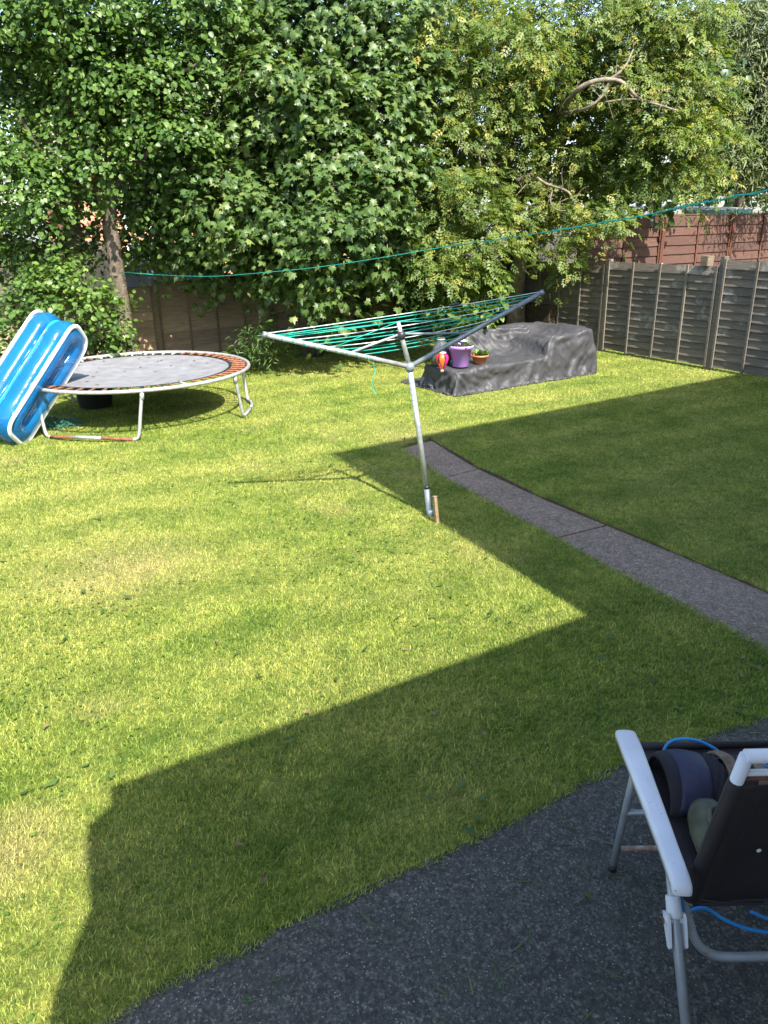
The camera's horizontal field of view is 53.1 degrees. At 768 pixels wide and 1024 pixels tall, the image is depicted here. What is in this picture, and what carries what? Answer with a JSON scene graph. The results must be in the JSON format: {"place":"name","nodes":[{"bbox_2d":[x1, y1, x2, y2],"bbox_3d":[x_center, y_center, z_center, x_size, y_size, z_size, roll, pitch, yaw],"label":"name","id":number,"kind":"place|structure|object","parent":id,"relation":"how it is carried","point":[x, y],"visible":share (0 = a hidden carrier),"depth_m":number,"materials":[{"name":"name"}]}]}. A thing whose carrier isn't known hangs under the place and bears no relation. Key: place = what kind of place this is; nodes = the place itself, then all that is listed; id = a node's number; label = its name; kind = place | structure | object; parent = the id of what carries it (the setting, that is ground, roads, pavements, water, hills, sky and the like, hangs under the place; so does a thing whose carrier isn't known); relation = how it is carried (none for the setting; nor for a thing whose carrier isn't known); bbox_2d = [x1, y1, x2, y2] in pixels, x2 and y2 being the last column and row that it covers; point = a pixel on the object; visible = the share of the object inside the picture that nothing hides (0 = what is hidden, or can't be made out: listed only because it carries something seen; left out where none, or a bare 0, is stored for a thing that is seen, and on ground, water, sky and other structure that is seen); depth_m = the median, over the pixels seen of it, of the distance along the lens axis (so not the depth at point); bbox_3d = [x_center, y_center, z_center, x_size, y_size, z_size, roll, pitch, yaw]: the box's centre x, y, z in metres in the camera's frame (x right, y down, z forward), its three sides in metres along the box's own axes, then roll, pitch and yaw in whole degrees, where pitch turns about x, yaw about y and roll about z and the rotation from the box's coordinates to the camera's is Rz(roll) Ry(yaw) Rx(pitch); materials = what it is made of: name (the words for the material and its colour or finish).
{"place":"outdoors","nodes":[
{"label":"outdoors","id":0,"kind":"place"},
{"bbox_2d":[1,236,577,269],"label":"ground","id":1,"kind":"structure","parent":0,"point":[549,244],"depth_m":70.44,"materials":[{"name":"soil"}]},
{"bbox_2d":[0,348,767,1023],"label":"lawn","id":2,"kind":"structure","parent":0,"point":[224,782],"depth_m":3.93,"materials":[{"name":"green plant"}]},
{"bbox_2d":[0,310,87,444],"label":"paddling pool","id":3,"kind":"structure","parent":2,"relation":"on","point":[45,349],"depth_m":8.27,"materials":[{"name":"blue plastic"}]},
{"bbox_2d":[0,240,110,294],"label":"slatted fence","id":4,"kind":"object","parent":2,"relation":"on","point":[98,269],"visible":0.04,"depth_m":14.30,"materials":[{"name":"brown wood"}]},
{"bbox_2d":[38,414,86,433],"bbox_3d":[-3.891,-1.063,8.978,0.783,0.125,0.760,-1,21,0],"label":"netting","id":5,"kind":"object","parent":2,"relation":"on","point":[68,420],"visible":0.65,"depth_m":9.01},
{"bbox_2d":[0,335,132,357],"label":"weed clump","id":6,"kind":"object","parent":2,"relation":"on","point":[119,350],"visible":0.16,"depth_m":10.66,"materials":[{"name":"green plant"}]},
{"bbox_2d":[0,238,148,360],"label":"shrub","id":7,"kind":"object","parent":2,"relation":"on","point":[50,284],"visible":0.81,"depth_m":10.34,"materials":[{"name":"green plant"}]},
{"bbox_2d":[74,388,111,409],"bbox_3d":[-3.742,-1.506,9.930,0.516,0.298,0.516,-1,21,0],"label":"tub","id":8,"kind":"object","parent":2,"relation":"on","point":[91,402],"visible":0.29,"depth_m":9.78,"materials":[{"name":"black plastic"}]},
{"bbox_2d":[0,0,273,360],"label":"tree","id":9,"kind":"object","parent":2,"relation":"on","point":[101,116],"visible":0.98,"depth_m":10.32,"materials":[{"name":"green plant"}]},
{"bbox_2d":[122,189,767,276],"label":"clothes line","id":10,"kind":"object","parent":9,"relation":"hanging from","point":[737,195],"visible":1,"depth_m":4.64,"materials":[{"name":"green plastic"}]},
{"bbox_2d":[40,351,252,440],"bbox_3d":[-3.006,-1.496,9.487,2.723,0.565,2.723,-1,21,0],"label":"trampoline","id":11,"kind":"object","parent":2,"relation":"on","point":[143,369],"visible":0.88,"depth_m":9.33,"materials":[{"name":"fabric"}]},
{"bbox_2d":[105,257,207,286],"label":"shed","id":12,"kind":"structure","parent":2,"relation":"on","point":[132,280],"depth_m":14.27,"materials":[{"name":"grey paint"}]},
{"bbox_2d":[13,51,420,287],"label":"brick house","id":13,"kind":"structure","parent":2,"relation":"on","point":[86,222],"depth_m":19.05,"materials":[{"name":"brick"}]},
{"bbox_2d":[0,270,438,358],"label":"fence","id":14,"kind":"object","parent":2,"relation":"on","point":[175,323],"visible":0.21,"depth_m":13.72,"materials":[{"name":"brown wood"}]},
{"bbox_2d":[221,313,301,374],"bbox_3d":[-1.909,-2.579,11.775,1.337,0.936,1.029,-1,21,0],"label":"weed clump","id":15,"kind":"object","parent":2,"relation":"on","point":[258,335],"visible":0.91,"depth_m":11.72,"materials":[{"name":"green plant"}]},
{"bbox_2d":[0,418,756,840],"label":"broad weeds","id":16,"kind":"object","parent":2,"relation":"on","point":[462,782],"visible":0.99,"depth_m":4.05,"materials":[{"name":"green plant"}]},
{"bbox_2d":[4,392,761,733],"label":"leaf litter","id":17,"kind":"object","parent":2,"relation":"on","point":[316,644],"visible":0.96,"depth_m":4.25,"materials":[{"name":"plant"}]},
{"bbox_2d":[262,290,543,516],"bbox_3d":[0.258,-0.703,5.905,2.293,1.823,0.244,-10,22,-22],"label":"rotary washing line","id":18,"kind":"object","parent":2,"relation":"on","point":[408,365],"visible":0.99,"depth_m":5.74,"materials":[{"name":"grey paint"}]},
{"bbox_2d":[432,496,439,523],"bbox_3d":[0.405,0.032,5.938,0.030,0.319,0.080,-14,24,-30],"label":"stake","id":19,"kind":"object","parent":2,"relation":"on","point":[435,509],"visible":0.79,"depth_m":5.92,"materials":[{"name":"brown wood"}]},
{"bbox_2d":[0,0,767,240],"label":"sky","id":20,"kind":"structure","parent":0,"point":[756,209],"materials":[{"name":"white"}]},
{"bbox_2d":[102,715,767,1023],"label":"patio","id":21,"kind":"structure","parent":0,"point":[434,925],"depth_m":2.47,"materials":[{"name":"grey gravel"}]},
{"bbox_2d":[160,732,767,1023],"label":"grass clippings","id":22,"kind":"object","parent":21,"relation":"on","point":[369,921],"depth_m":2.48,"materials":[{"name":"green plant"}]},
{"bbox_2d":[608,730,767,1023],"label":"folding chair","id":23,"kind":"object","parent":21,"relation":"on","point":[726,864],"visible":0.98,"depth_m":2.06,"materials":[{"name":"white paint"}]},
{"bbox_2d":[687,798,717,852],"bbox_3d":[0.988,0.970,2.280,0.132,0.126,0.295,-1,21,0],"label":"clog","id":24,"kind":"object","parent":23,"relation":"on","point":[700,813],"visible":0.34,"depth_m":2.31,"materials":[{"name":"green rubber"}]},
{"bbox_2d":[648,749,767,817],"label":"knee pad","id":25,"kind":"object","parent":23,"relation":"on","point":[691,776],"visible":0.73,"depth_m":2.44,"materials":[{"name":"blue fabric"}]},
{"bbox_2d":[662,737,767,933],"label":"blue cord","id":26,"kind":"object","parent":23,"relation":"hanging from","point":[710,910],"visible":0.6,"depth_m":2.13,"materials":[{"name":"fabric"}]},
{"bbox_2d":[252,327,767,591],"bbox_3d":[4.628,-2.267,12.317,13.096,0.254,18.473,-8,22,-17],"label":"lawn","id":27,"kind":"structure","parent":0,"point":[651,497],"depth_m":8.16,"materials":[{"name":"green plant"}]},
{"bbox_2d":[123,0,475,371],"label":"sycamore tree","id":28,"kind":"object","parent":27,"relation":"on","point":[248,211],"visible":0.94,"depth_m":10.67,"materials":[{"name":"green plant"}]},
{"bbox_2d":[0,0,767,336],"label":"overgrown tree","id":29,"kind":"object","parent":27,"relation":"on","point":[736,70],"visible":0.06,"depth_m":14.48,"materials":[{"name":"green plant"}]},
{"bbox_2d":[413,258,515,340],"bbox_3d":[1.258,-3.179,12.167,1.545,1.684,1.568,7,22,21],"label":"shrub","id":30,"kind":"object","parent":27,"relation":"on","point":[479,295],"visible":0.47,"depth_m":11.93,"materials":[{"name":"green plant"}]},
{"bbox_2d":[401,321,596,395],"bbox_3d":[1.726,-2.308,11.240,2.811,0.690,1.388,-14,24,-31],"label":"covered sofa","id":31,"kind":"object","parent":27,"relation":"on","point":[522,354],"visible":0.91,"depth_m":11.06,"materials":[{"name":"plastic"}]},
{"bbox_2d":[430,337,450,365],"bbox_3d":[0.775,-2.194,10.450,0.304,0.375,0.235,-1,21,0],"label":"lantern","id":32,"kind":"object","parent":31,"relation":"on","point":[433,358],"visible":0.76,"depth_m":10.39,"materials":[{"name":"glass"}]},
{"bbox_2d":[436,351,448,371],"bbox_3d":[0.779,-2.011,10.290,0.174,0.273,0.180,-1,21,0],"label":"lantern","id":33,"kind":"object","parent":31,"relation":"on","point":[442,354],"visible":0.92,"depth_m":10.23,"materials":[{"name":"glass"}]},
{"bbox_2d":[446,339,474,367],"bbox_3d":[1.027,-2.141,10.323,0.357,0.359,0.385,14,25,34],"label":"plant pot","id":34,"kind":"object","parent":31,"relation":"on","point":[460,354],"visible":0.85,"depth_m":10.22,"materials":[{"name":"purple plastic"}]},
{"bbox_2d":[471,348,490,363],"bbox_3d":[1.333,-2.146,10.537,0.294,0.210,0.260,8,23,23],"label":"plant pot","id":35,"kind":"object","parent":31,"relation":"on","point":[479,356],"visible":0.97,"depth_m":10.49,"materials":[{"name":"ceramic"}]},
{"bbox_2d":[351,0,767,323],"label":"elder tree","id":36,"kind":"object","parent":27,"relation":"on","point":[531,71],"visible":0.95,"depth_m":11.51,"materials":[{"name":"green plant"}]},
{"bbox_2d":[461,255,767,375],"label":"fence","id":37,"kind":"object","parent":27,"relation":"on","point":[707,314],"visible":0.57,"depth_m":11.98,"materials":[{"name":"grey wood"}]},
{"bbox_2d":[445,255,576,330],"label":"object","id":38,"kind":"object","parent":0,"point":[545,313],"depth_m":14.37,"materials":[{"name":"wood"}]},
{"bbox_2d":[576,213,767,266],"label":"fence","id":39,"kind":"object","parent":38,"relation":"on","point":[682,243],"visible":0.42,"depth_m":16.00,"materials":[{"name":"brown wood"}]},
{"bbox_2d":[666,0,767,239],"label":"tree","id":40,"kind":"object","parent":38,"relation":"on","point":[748,50],"visible":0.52,"depth_m":15.04,"materials":[{"name":"green plant"}]},
{"bbox_2d":[403,441,767,649],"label":"path","id":41,"kind":"structure","parent":0,"point":[734,603],"depth_m":5.38,"materials":[{"name":"concrete"}]},
{"bbox_2d":[429,439,767,592],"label":"soil edge","id":42,"kind":"object","parent":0,"point":[508,481],"visible":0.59,"depth_m":6.39,"materials":[{"name":"brown soil"}]},
{"bbox_2d":[629,206,751,214],"bbox_3d":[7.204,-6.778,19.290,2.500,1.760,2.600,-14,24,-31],"label":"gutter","id":43,"kind":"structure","parent":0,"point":[695,208],"depth_m":18.08,"materials":[{"name":"white plastic"}]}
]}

